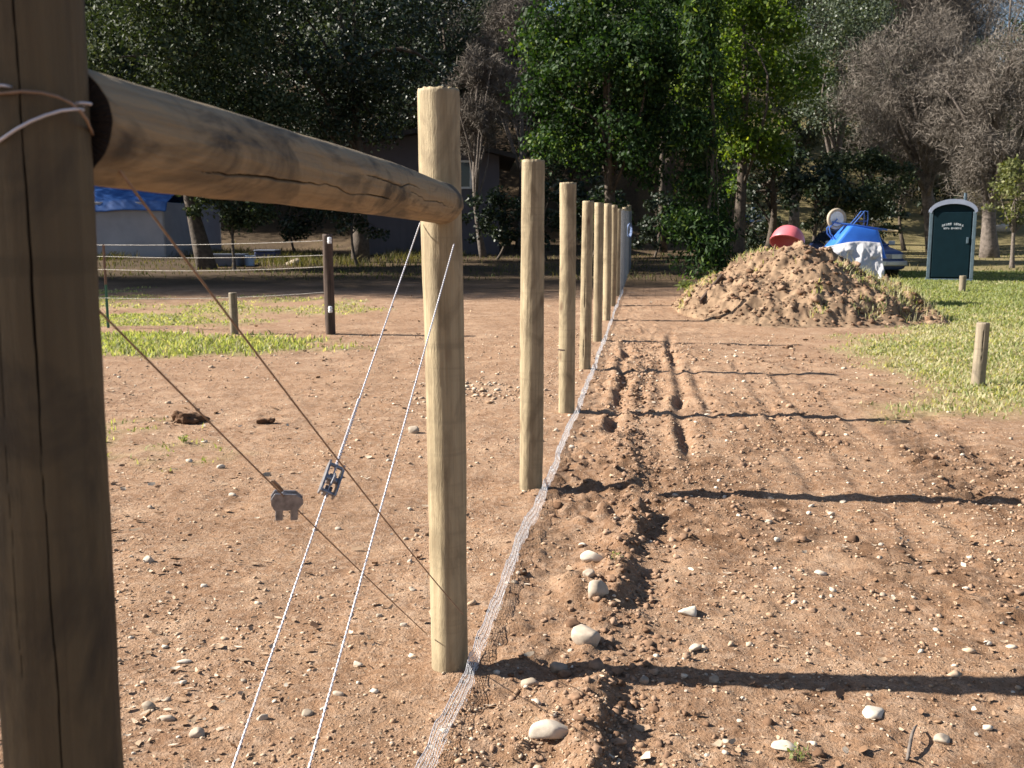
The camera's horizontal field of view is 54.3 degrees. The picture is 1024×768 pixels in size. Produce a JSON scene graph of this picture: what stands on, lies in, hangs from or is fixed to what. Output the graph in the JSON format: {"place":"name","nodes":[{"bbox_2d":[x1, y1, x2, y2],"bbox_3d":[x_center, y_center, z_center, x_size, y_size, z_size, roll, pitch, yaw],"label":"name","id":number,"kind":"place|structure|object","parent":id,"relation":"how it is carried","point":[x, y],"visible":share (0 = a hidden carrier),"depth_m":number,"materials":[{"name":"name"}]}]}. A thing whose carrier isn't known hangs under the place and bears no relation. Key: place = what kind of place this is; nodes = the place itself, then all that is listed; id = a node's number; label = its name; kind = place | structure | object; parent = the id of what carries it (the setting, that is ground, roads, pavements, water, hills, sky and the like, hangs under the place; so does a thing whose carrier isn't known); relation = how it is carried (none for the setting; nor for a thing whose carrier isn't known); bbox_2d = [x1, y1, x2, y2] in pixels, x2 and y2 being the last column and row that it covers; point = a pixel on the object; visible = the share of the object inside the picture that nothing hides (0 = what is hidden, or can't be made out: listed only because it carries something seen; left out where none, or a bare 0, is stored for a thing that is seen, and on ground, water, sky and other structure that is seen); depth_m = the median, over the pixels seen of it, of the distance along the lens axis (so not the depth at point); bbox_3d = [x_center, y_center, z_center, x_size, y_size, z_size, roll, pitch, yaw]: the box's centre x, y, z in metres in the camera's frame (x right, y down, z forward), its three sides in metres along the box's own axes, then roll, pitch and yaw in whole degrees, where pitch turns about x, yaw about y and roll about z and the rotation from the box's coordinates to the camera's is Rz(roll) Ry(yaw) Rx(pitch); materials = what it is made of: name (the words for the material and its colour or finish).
{"place":"outdoors","nodes":[
{"label":"outdoors","id":0,"kind":"place"},
{"bbox_2d":[99,286,393,471],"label":"yard grass","id":1,"kind":"structure","parent":0,"point":[151,345],"depth_m":14.19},
{"bbox_2d":[97,246,466,266],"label":"dry grass","id":2,"kind":"structure","parent":0,"point":[389,255],"depth_m":37.19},
{"bbox_2d":[0,16,1023,767],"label":"ground","id":3,"kind":"structure","parent":0,"point":[496,312],"depth_m":5.43,"materials":[{"name":"soil"}]},
{"bbox_2d":[0,0,123,767],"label":"fence post","id":4,"kind":"object","parent":3,"relation":"on","point":[59,693],"visible":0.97,"depth_m":1.17,"materials":[{"name":"brown wood"}]},
{"bbox_2d":[0,107,84,141],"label":"wire end","id":5,"kind":"object","parent":4,"relation":"attached to","point":[11,132],"visible":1,"depth_m":1.10,"materials":[{"name":"metal"}]},
{"bbox_2d":[0,90,463,614],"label":"brace wire","id":6,"kind":"object","parent":4,"relation":"attached to","point":[81,112],"visible":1,"depth_m":1.49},
{"bbox_2d":[88,69,463,223],"bbox_3d":[-0.388,-0.467,2.295,0.152,0.147,2.242,1,8,8],"label":"fence rail","id":7,"kind":"object","parent":4,"relation":"attached to","point":[146,139],"visible":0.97,"depth_m":1.57,"materials":[{"name":"brown wood"}]},
{"bbox_2d":[102,244,109,327],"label":"steel post","id":8,"kind":"object","parent":3,"relation":"on","point":[105,283],"visible":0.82,"depth_m":15.84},
{"bbox_2d":[85,0,164,85],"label":"live oak","id":9,"kind":"object","parent":3,"relation":"on","point":[130,70],"visible":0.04,"depth_m":42.62,"materials":[{"name":"green plant"}]},
{"bbox_2d":[94,186,221,256],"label":"tarp shelter","id":10,"kind":"object","parent":3,"relation":"on","point":[126,222],"visible":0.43,"depth_m":40.59,"materials":[{"name":"grey fabric"}]},
{"bbox_2d":[171,410,210,423],"bbox_3d":[-2.762,0.296,8.549,0.275,0.160,0.239,3,9,20],"label":"dirt clod","id":11,"kind":"object","parent":3,"relation":"on","point":[177,416],"visible":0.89,"depth_m":8.48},
{"bbox_2d":[189,727,204,737],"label":"stone","id":12,"kind":"object","parent":3,"relation":"on","point":[197,732],"visible":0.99,"depth_m":3.17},
{"bbox_2d":[85,0,321,268],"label":"live oak","id":13,"kind":"object","parent":3,"relation":"on","point":[158,38],"visible":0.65,"depth_m":30.79,"materials":[{"name":"green plant"}]},
{"bbox_2d":[213,254,248,265],"bbox_3d":[-9.937,-4.288,34.464,1.382,0.407,1.360,0,8,0],"label":"water trough","id":14,"kind":"object","parent":3,"relation":"on","point":[222,260],"visible":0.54,"depth_m":33.92,"materials":[{"name":"grey plastic"}]},
{"bbox_2d":[182,196,282,269],"bbox_3d":[-8.646,-5.005,30.991,2.978,3.644,2.102,-3,9,-19],"label":"shade bush","id":15,"kind":"object","parent":3,"relation":"on","point":[235,219],"visible":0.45,"depth_m":31.02,"materials":[{"name":"green plant"}]},
{"bbox_2d":[228,292,238,333],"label":"marker post","id":16,"kind":"object","parent":3,"relation":"on","point":[233,311],"visible":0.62,"depth_m":14.89,"materials":[{"name":"grey wood"}]},
{"bbox_2d":[186,27,305,211],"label":"tree","id":17,"kind":"object","parent":3,"relation":"on","point":[250,81],"visible":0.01,"depth_m":55.88,"materials":[{"name":"green plant"}]},
{"bbox_2d":[254,249,280,261],"bbox_3d":[-9.090,-4.779,37.169,0.809,0.441,1.000,0,8,0],"label":"storage bin","id":18,"kind":"object","parent":3,"relation":"on","point":[261,252],"visible":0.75,"depth_m":36.71,"materials":[{"name":"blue plastic"}]},
{"bbox_2d":[240,203,339,255],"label":"shade bush","id":19,"kind":"object","parent":3,"relation":"on","point":[295,225],"visible":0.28,"depth_m":42.50,"materials":[{"name":"green plant"}]},
{"bbox_2d":[274,0,358,88],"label":"tree","id":20,"kind":"object","parent":3,"relation":"on","point":[304,39],"visible":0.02,"depth_m":68.47,"materials":[{"name":"green plant"}]},
{"bbox_2d":[322,234,335,334],"bbox_3d":[-2.723,-1.333,14.883,0.160,1.788,0.154,0,8,0],"label":"strainer post","id":21,"kind":"object","parent":3,"relation":"on","point":[328,279],"visible":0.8,"depth_m":14.80,"materials":[{"name":"brown wood"}]},
{"bbox_2d":[212,0,462,262],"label":"live oak","id":22,"kind":"object","parent":3,"relation":"on","point":[352,91],"visible":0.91,"depth_m":35.06,"materials":[{"name":"green plant"}]},
{"bbox_2d":[319,209,389,264],"bbox_3d":[-5.237,-5.372,34.102,2.510,3.329,2.189,0,8,0],"label":"shade bush","id":23,"kind":"object","parent":3,"relation":"on","point":[356,221],"visible":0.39,"depth_m":34.09,"materials":[{"name":"green plant"}]},
{"bbox_2d":[270,0,487,141],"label":"tree","id":24,"kind":"object","parent":3,"relation":"on","point":[413,125],"visible":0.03,"depth_m":53.55,"materials":[{"name":"green plant"}]},
{"bbox_2d":[297,0,490,129],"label":"tree","id":25,"kind":"object","parent":3,"relation":"on","point":[473,14],"visible":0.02,"depth_m":60.27,"materials":[{"name":"green plant"}]},
{"bbox_2d":[339,128,515,254],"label":"house","id":26,"kind":"structure","parent":3,"relation":"on","point":[402,232],"depth_m":43.23,"materials":[{"name":"grey"}]},
{"bbox_2d":[461,160,471,188],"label":"window","id":27,"kind":"structure","parent":26,"relation":"in","point":[466,177],"depth_m":43.07,"materials":[{"name":"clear glass"}]},
{"bbox_2d":[346,0,525,129],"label":"live oak","id":28,"kind":"object","parent":3,"relation":"on","point":[457,48],"visible":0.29,"depth_m":49.00,"materials":[{"name":"green plant"}]},
{"bbox_2d":[417,86,467,672],"bbox_3d":[-0.239,0.190,3.564,0.150,2.413,0.148,0,8,0],"label":"fence post","id":29,"kind":"object","parent":3,"relation":"on","point":[439,152],"visible":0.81,"depth_m":3.49,"materials":[{"name":"brown wood"}]},
{"bbox_2d":[100,311,427,634],"bbox_3d":[-0.475,0.343,2.430,0.004,1.473,2.237,1,8,8],"label":"brace wire","id":30,"kind":"object","parent":29,"relation":"attached to","point":[153,365],"visible":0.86,"depth_m":1.93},
{"bbox_2d":[271,490,302,520],"bbox_3d":[-0.504,0.272,2.234,0.070,0.067,0.030,1,13,-15],"label":"wire strainer","id":31,"kind":"object","parent":30,"relation":"attached to","point":[291,501],"visible":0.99,"depth_m":2.22,"materials":[{"name":"grey metal"}]},
{"bbox_2d":[232,222,420,767],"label":"brace wire","id":32,"kind":"object","parent":29,"relation":"attached to","point":[261,683],"visible":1,"depth_m":2.37,"materials":[{"name":"metal"}]},
{"bbox_2d":[317,459,345,499],"bbox_3d":[-0.462,0.245,2.550,0.043,0.071,0.106,27,41,-14],"label":"wire strainer","id":33,"kind":"object","parent":32,"relation":"attached to","point":[327,477],"visible":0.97,"depth_m":2.54,"materials":[{"name":"grey metal"}]},
{"bbox_2d":[334,398,360,470],"bbox_3d":[-0.439,0.131,2.670,0.010,0.156,0.230,1,8,8],"label":"wire wrap","id":34,"kind":"object","parent":32,"relation":"attached to","point":[358,400],"visible":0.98,"depth_m":2.67,"materials":[{"name":"metal"}]},
{"bbox_2d":[308,244,453,767],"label":"brace wire","id":35,"kind":"object","parent":29,"relation":"attached to","point":[330,690],"visible":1,"depth_m":2.43,"materials":[{"name":"metal"}]},
{"bbox_2d":[365,0,519,141],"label":"tree","id":36,"kind":"object","parent":3,"relation":"on","point":[457,20],"visible":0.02,"depth_m":55.89,"materials":[{"name":"green plant"}]},
{"bbox_2d":[441,38,524,257],"bbox_3d":[-1.248,-9.268,40.107,3.804,8.954,3.128,0,8,0],"label":"bare tree","id":37,"kind":"object","parent":3,"relation":"on","point":[478,116],"visible":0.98,"depth_m":39.38,"materials":[{"name":"grey plant"}]},
{"bbox_2d":[462,185,520,259],"bbox_3d":[-0.606,-6.063,38.582,2.858,3.197,2.089,0,8,0],"label":"shade bush","id":38,"kind":"object","parent":3,"relation":"on","point":[504,237],"visible":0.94,"depth_m":38.28,"materials":[{"name":"green plant"}]},
{"bbox_2d":[449,0,543,148],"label":"tree","id":39,"kind":"object","parent":3,"relation":"on","point":[494,147],"visible":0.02,"depth_m":63.99,"materials":[{"name":"green plant"}]},
{"bbox_2d":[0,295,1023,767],"bbox_3d":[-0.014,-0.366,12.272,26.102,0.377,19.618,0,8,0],"label":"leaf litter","id":40,"kind":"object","parent":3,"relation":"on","point":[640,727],"visible":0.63,"depth_m":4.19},
{"bbox_2d":[464,0,562,248],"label":"bare tree","id":41,"kind":"object","parent":3,"relation":"on","point":[501,8],"visible":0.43,"depth_m":47.95,"materials":[{"name":"grey plant"}]},
{"bbox_2d":[415,289,622,767],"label":"wire mesh","id":42,"kind":"object","parent":3,"relation":"on","point":[588,379],"visible":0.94,"depth_m":4.46,"materials":[{"name":"metal"}]},
{"bbox_2d":[519,159,544,490],"bbox_3d":[0.122,-0.167,6.135,0.151,2.368,0.155,3,9,15],"label":"fence post","id":43,"kind":"object","parent":3,"relation":"on","point":[532,327],"visible":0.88,"depth_m":6.05,"materials":[{"name":"brown wood"}]},
{"bbox_2d":[508,176,578,260],"bbox_3d":[1.171,-6.063,37.537,2.652,3.535,2.045,0,8,0],"label":"shade bush","id":44,"kind":"object","parent":3,"relation":"on","point":[551,215],"visible":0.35,"depth_m":37.39,"materials":[{"name":"green plant"}]},
{"bbox_2d":[528,719,568,738],"bbox_3d":[0.124,1.077,3.123,0.146,0.060,0.087,0,8,0],"label":"stone","id":45,"kind":"object","parent":3,"relation":"on","point":[546,729],"visible":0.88,"depth_m":3.09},
{"bbox_2d":[549,661,567,672],"bbox_3d":[0.171,1.050,3.676,0.067,0.053,0.056,0,8,0],"label":"stone","id":46,"kind":"object","parent":3,"relation":"on","point":[555,667],"visible":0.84,"depth_m":3.66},
{"bbox_2d":[98,232,1023,281],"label":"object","id":47,"kind":"structure","parent":3,"relation":"on","point":[516,256],"depth_m":32.55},
{"bbox_2d":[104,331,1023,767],"bbox_3d":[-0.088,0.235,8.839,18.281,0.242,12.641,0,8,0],"label":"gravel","id":48,"kind":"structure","parent":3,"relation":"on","point":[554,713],"depth_m":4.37,"materials":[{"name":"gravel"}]},
{"bbox_2d":[558,182,575,413],"bbox_3d":[0.485,-0.577,8.809,0.152,2.362,0.150,5,10,31],"label":"fence post","id":49,"kind":"object","parent":3,"relation":"on","point":[567,311],"visible":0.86,"depth_m":8.73,"materials":[{"name":"brown wood"}]},
{"bbox_2d":[494,6,658,234],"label":"tree","id":50,"kind":"object","parent":3,"relation":"on","point":[568,171],"visible":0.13,"depth_m":52.90,"materials":[{"name":"green plant"}]},
{"bbox_2d":[571,624,600,646],"bbox_3d":[0.286,0.981,3.864,0.115,0.086,0.082,0,8,0],"label":"stone","id":51,"kind":"object","parent":3,"relation":"on","point":[581,634],"visible":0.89,"depth_m":3.84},
{"bbox_2d":[579,201,593,369],"bbox_3d":[0.852,-0.951,11.474,0.136,2.273,0.134,0,9,0],"label":"fence post","id":52,"kind":"object","parent":3,"relation":"on","point":[586,289],"visible":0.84,"depth_m":11.40,"materials":[{"name":"brown wood"}]},
{"bbox_2d":[580,550,602,562],"bbox_3d":[0.380,0.823,4.766,0.109,0.062,0.050,0,8,0],"label":"stone","id":53,"kind":"object","parent":3,"relation":"on","point":[587,556],"visible":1,"depth_m":4.75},
{"bbox_2d":[559,172,625,258],"bbox_3d":[3.171,-6.519,39.454,2.536,3.794,2.535,-2,9,-14],"label":"shade bush","id":54,"kind":"object","parent":3,"relation":"on","point":[581,194],"visible":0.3,"depth_m":39.08,"materials":[{"name":"green plant"}]},
{"bbox_2d":[499,0,691,230],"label":"broadleaf tree","id":55,"kind":"object","parent":3,"relation":"on","point":[605,49],"visible":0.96,"depth_m":28.97,"materials":[{"name":"green plant"}]},
{"bbox_2d":[593,202,603,341],"bbox_3d":[1.217,-1.400,14.146,0.136,2.311,0.135,-4,9,-28],"label":"fence post","id":56,"kind":"object","parent":3,"relation":"on","point":[598,266],"visible":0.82,"depth_m":14.06,"materials":[{"name":"brown wood"}]},
{"bbox_2d":[588,580,608,599],"bbox_3d":[0.369,0.887,4.261,0.092,0.103,0.085,0,8,0],"label":"stone","id":57,"kind":"object","parent":3,"relation":"on","point":[598,588],"visible":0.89,"depth_m":4.24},
{"bbox_2d":[603,203,611,320],"bbox_3d":[1.603,-1.871,16.806,0.140,2.305,0.140,-2,9,-12],"label":"fence post","id":58,"kind":"object","parent":3,"relation":"on","point":[607,257],"visible":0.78,"depth_m":16.73,"materials":[{"name":"brown wood"}]},
{"bbox_2d":[611,205,617,305],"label":"fence post","id":59,"kind":"object","parent":3,"relation":"on","point":[614,249],"visible":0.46,"depth_m":19.38,"materials":[{"name":"brown wood"}]},
{"bbox_2d":[616,209,621,295],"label":"fence post","id":60,"kind":"object","parent":3,"relation":"on","point":[618,255],"visible":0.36,"depth_m":22.05,"materials":[{"name":"brown wood"}]},
{"bbox_2d":[617,187,682,256],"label":"shade bush","id":61,"kind":"object","parent":3,"relation":"on","point":[644,225],"visible":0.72,"depth_m":41.28,"materials":[{"name":"green plant"}]},
{"bbox_2d":[613,0,722,252],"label":"broadleaf tree","id":62,"kind":"object","parent":3,"relation":"on","point":[672,5],"visible":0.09,"depth_m":43.77,"materials":[{"name":"green plant"}]},
{"bbox_2d":[585,1,762,197],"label":"tree","id":63,"kind":"object","parent":3,"relation":"on","point":[668,185],"visible":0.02,"depth_m":57.91,"materials":[{"name":"green plant"}]},
{"bbox_2d":[678,606,696,616],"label":"stone","id":64,"kind":"object","parent":3,"relation":"on","point":[691,611],"visible":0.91,"depth_m":4.18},
{"bbox_2d":[647,0,751,279],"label":"conifer","id":65,"kind":"object","parent":3,"relation":"on","point":[708,242],"visible":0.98,"depth_m":28.12,"materials":[{"name":"green plant"}]},
{"bbox_2d":[669,193,732,241],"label":"shade bush","id":66,"kind":"object","parent":3,"relation":"on","point":[728,214],"visible":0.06,"depth_m":40.51,"materials":[{"name":"green plant"}]},
{"bbox_2d":[455,342,1023,767],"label":"clods","id":67,"kind":"object","parent":3,"relation":"on","point":[597,663],"visible":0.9,"depth_m":4.71,"materials":[{"name":"soil"}]},
{"bbox_2d":[673,0,833,115],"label":"tree","id":68,"kind":"object","parent":3,"relation":"on","point":[796,3],"visible":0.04,"depth_m":63.83,"materials":[{"name":"green plant"}]},
{"bbox_2d":[669,0,838,260],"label":"tree","id":69,"kind":"object","parent":3,"relation":"on","point":[746,141],"visible":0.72,"depth_m":35.26,"materials":[{"name":"green plant"}]},
{"bbox_2d":[733,207,781,252],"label":"shade bush","id":70,"kind":"object","parent":3,"relation":"on","point":[753,241],"visible":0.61,"depth_m":42.97,"materials":[{"name":"green plant"}]},
{"bbox_2d":[718,139,812,248],"bbox_3d":[10.019,-7.280,39.445,3.564,5.360,3.090,0,8,0],"label":"broadleaf tree","id":71,"kind":"object","parent":3,"relation":"on","point":[754,193],"visible":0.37,"depth_m":39.08,"materials":[{"name":"green plant"}]},
{"bbox_2d":[771,740,796,751],"bbox_3d":[0.845,1.123,3.102,0.084,0.018,0.063,0,8,0],"label":"stone","id":72,"kind":"object","parent":3,"relation":"on","point":[777,744],"visible":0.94,"depth_m":3.10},
{"bbox_2d":[756,48,835,227],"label":"grey oak","id":73,"kind":"object","parent":3,"relation":"on","point":[805,140],"visible":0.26,"depth_m":54.22,"materials":[{"name":"green plant"}]},
{"bbox_2d":[671,240,949,327],"bbox_3d":[5.280,-1.864,18.303,4.551,1.536,5.280,0,8,0],"label":"dirt mound","id":74,"kind":"object","parent":3,"relation":"on","point":[775,291],"visible":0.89,"depth_m":16.83,"materials":[{"name":"soil"}]},
{"bbox_2d":[769,225,804,248],"bbox_3d":[5.245,-2.803,18.908,0.666,0.352,0.666,6,-21,35],"label":"plastic tub","id":75,"kind":"object","parent":74,"relation":"on","point":[786,235],"visible":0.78,"depth_m":18.77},
{"bbox_2d":[677,244,945,319],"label":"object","id":76,"kind":"object","parent":74,"relation":"on","point":[839,265],"visible":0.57,"depth_m":17.13,"materials":[{"name":"green plant"}]},
{"bbox_2d":[821,241,883,277],"bbox_3d":[6.782,-2.468,19.996,1.453,0.772,1.200,0,8,0],"label":"plastic sheet","id":77,"kind":"object","parent":74,"relation":"on","point":[867,254],"visible":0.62,"depth_m":19.65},
{"bbox_2d":[760,244,949,323],"bbox_3d":[6.024,-1.895,17.910,2.986,1.366,4.145,0,8,0],"label":"mound straw","id":78,"kind":"object","parent":74,"relation":"on","point":[892,285],"visible":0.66,"depth_m":17.15,"materials":[{"name":"beige plant"}]},
{"bbox_2d":[775,164,856,240],"bbox_3d":[10.914,-5.877,35.500,3.089,3.820,2.609,0,8,0],"label":"evergreen bush","id":79,"kind":"object","parent":3,"relation":"on","point":[828,184],"visible":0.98,"depth_m":35.11,"materials":[{"name":"green plant"}]},
{"bbox_2d":[772,0,923,229],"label":"grey oak","id":80,"kind":"object","parent":3,"relation":"on","point":[835,133],"visible":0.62,"depth_m":49.07,"materials":[{"name":"green plant"}]},
{"bbox_2d":[810,230,907,276],"bbox_3d":[10.118,-3.906,29.761,2.040,1.380,4.272,0,8,-2],"label":"parked car","id":81,"kind":"object","parent":3,"relation":"on","point":[894,262],"visible":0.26,"depth_m":28.17,"materials":[{"name":"blue paint"}]},
{"bbox_2d":[797,145,921,226],"bbox_3d":[13.143,-6.577,37.476,4.566,4.600,3.597,-6,11,-38],"label":"evergreen bush","id":82,"kind":"object","parent":3,"relation":"on","point":[869,161],"visible":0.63,"depth_m":36.88,"materials":[{"name":"green plant"}]},
{"bbox_2d":[801,6,925,217],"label":"tree","id":83,"kind":"object","parent":3,"relation":"on","point":[851,133],"visible":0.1,"depth_m":56.11,"materials":[{"name":"green plant"}]},
{"bbox_2d":[783,0,959,135],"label":"tree","id":84,"kind":"object","parent":3,"relation":"on","point":[902,4],"visible":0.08,"depth_m":64.92,"materials":[{"name":"green plant"}]},
{"bbox_2d":[862,705,883,718],"bbox_3d":[1.202,1.093,3.305,0.068,0.045,0.058,0,8,0],"label":"stone","id":85,"kind":"object","parent":3,"relation":"on","point":[871,712],"visible":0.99,"depth_m":3.30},
{"bbox_2d":[860,196,910,238],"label":"shade bush","id":86,"kind":"object","parent":3,"relation":"on","point":[900,213],"visible":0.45,"depth_m":41.29,"materials":[{"name":"green plant"}]},
{"bbox_2d":[824,0,992,252],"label":"bare tree","id":87,"kind":"object","parent":3,"relation":"on","point":[897,108],"visible":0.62,"depth_m":44.01,"materials":[{"name":"grey plant"}]},
{"bbox_2d":[870,139,960,250],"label":"evergreen bush","id":88,"kind":"object","parent":3,"relation":"on","point":[902,241],"visible":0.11,"depth_m":47.47,"materials":[{"name":"green plant"}]},
{"bbox_2d":[863,0,1011,215],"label":"tree","id":89,"kind":"object","parent":3,"relation":"on","point":[964,44],"visible":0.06,"depth_m":54.85,"materials":[{"name":"grey plant"}]},
{"bbox_2d":[933,733,949,744],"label":"stone","id":90,"kind":"object","parent":3,"relation":"on","point":[942,738],"visible":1,"depth_m":3.13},
{"bbox_2d":[864,0,1023,42],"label":"tree","id":91,"kind":"object","parent":3,"relation":"on","point":[968,6],"visible":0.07,"depth_m":68.29,"materials":[{"name":"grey plant"}]},
{"bbox_2d":[916,168,971,209],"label":"shade bush","id":92,"kind":"object","parent":3,"relation":"on","point":[952,196],"visible":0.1,"depth_m":49.06,"materials":[{"name":"green plant"}]},
{"bbox_2d":[925,193,977,280],"bbox_3d":[11.921,-3.974,27.130,1.184,2.400,1.260,3,9,21],"label":"portable toilet","id":93,"kind":"object","parent":3,"relation":"on","point":[951,239],"visible":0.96,"depth_m":26.60,"materials":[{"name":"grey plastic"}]},
{"bbox_2d":[931,212,971,277],"bbox_3d":[11.722,-3.709,26.627,0.915,1.721,0.064,3,9,21],"label":"door","id":94,"kind":"structure","parent":93,"relation":"in","point":[952,230],"depth_m":26.62,"materials":[{"name":"teal plastic"}]},
{"bbox_2d":[912,0,1007,94],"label":"tree","id":95,"kind":"object","parent":3,"relation":"on","point":[979,32],"visible":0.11,"depth_m":66.11,"materials":[{"name":"grey plant"}]},
{"bbox_2d":[909,18,1023,257],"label":"bare tree","id":96,"kind":"object","parent":3,"relation":"on","point":[991,89],"visible":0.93,"depth_m":39.63,"materials":[{"name":"grey plant"}]},
{"bbox_2d":[971,322,989,385],"bbox_3d":[4.961,-0.168,10.608,0.143,0.983,0.138,1,8,0],"label":"marker post","id":97,"kind":"object","parent":3,"relation":"on","point":[979,363],"visible":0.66,"depth_m":10.54,"materials":[{"name":"grey wood"}]},
{"bbox_2d":[958,0,1023,200],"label":"bare tree","id":98,"kind":"object","parent":3,"relation":"on","point":[1010,7],"visible":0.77,"depth_m":57.92,"materials":[{"name":"grey plant"}]},
{"bbox_2d":[968,2,1023,194],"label":"tree","id":99,"kind":"object","parent":3,"relation":"on","point":[1012,20],"visible":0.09,"depth_m":58.68,"materials":[{"name":"green plant"}]},
{"bbox_2d":[981,154,1023,267],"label":"evergreen bush","id":100,"kind":"object","parent":3,"relation":"on","point":[1013,216],"visible":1,"depth_m":32.46,"materials":[{"name":"green plant"}]},
{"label":"fence post","id":101,"kind":"object","parent":3,"relation":"on","visible":0},
{"bbox_2d":[620,210,631,295],"bbox_3d":[3.123,-3.770,27.090,0.005,2.150,11.814,1,8,8],"label":"stock fence","id":102,"kind":"object","parent":101,"relation":"attached to","point":[625,260],"visible":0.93,"depth_m":24.95,"materials":[{"name":"grey"}]},
{"bbox_2d":[463,0,1023,77],"label":"sky","id":103,"kind":"structure","parent":0,"point":[463,0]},
{"bbox_2d":[824,208,897,257],"bbox_3d":[7.017,-3.062,20.270,1.514,1.000,0.740,0,8,0],"label":"wheelbarrow","id":104,"kind":"object","parent":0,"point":[849,232],"visible":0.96,"depth_m":20.11,"materials":[{"name":"blue paint"}]},
{"bbox_2d":[825,270,1023,423],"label":"lawn grass","id":105,"kind":"structure","parent":0,"point":[943,288],"depth_m":14.22,"materials":[{"name":"plant"}]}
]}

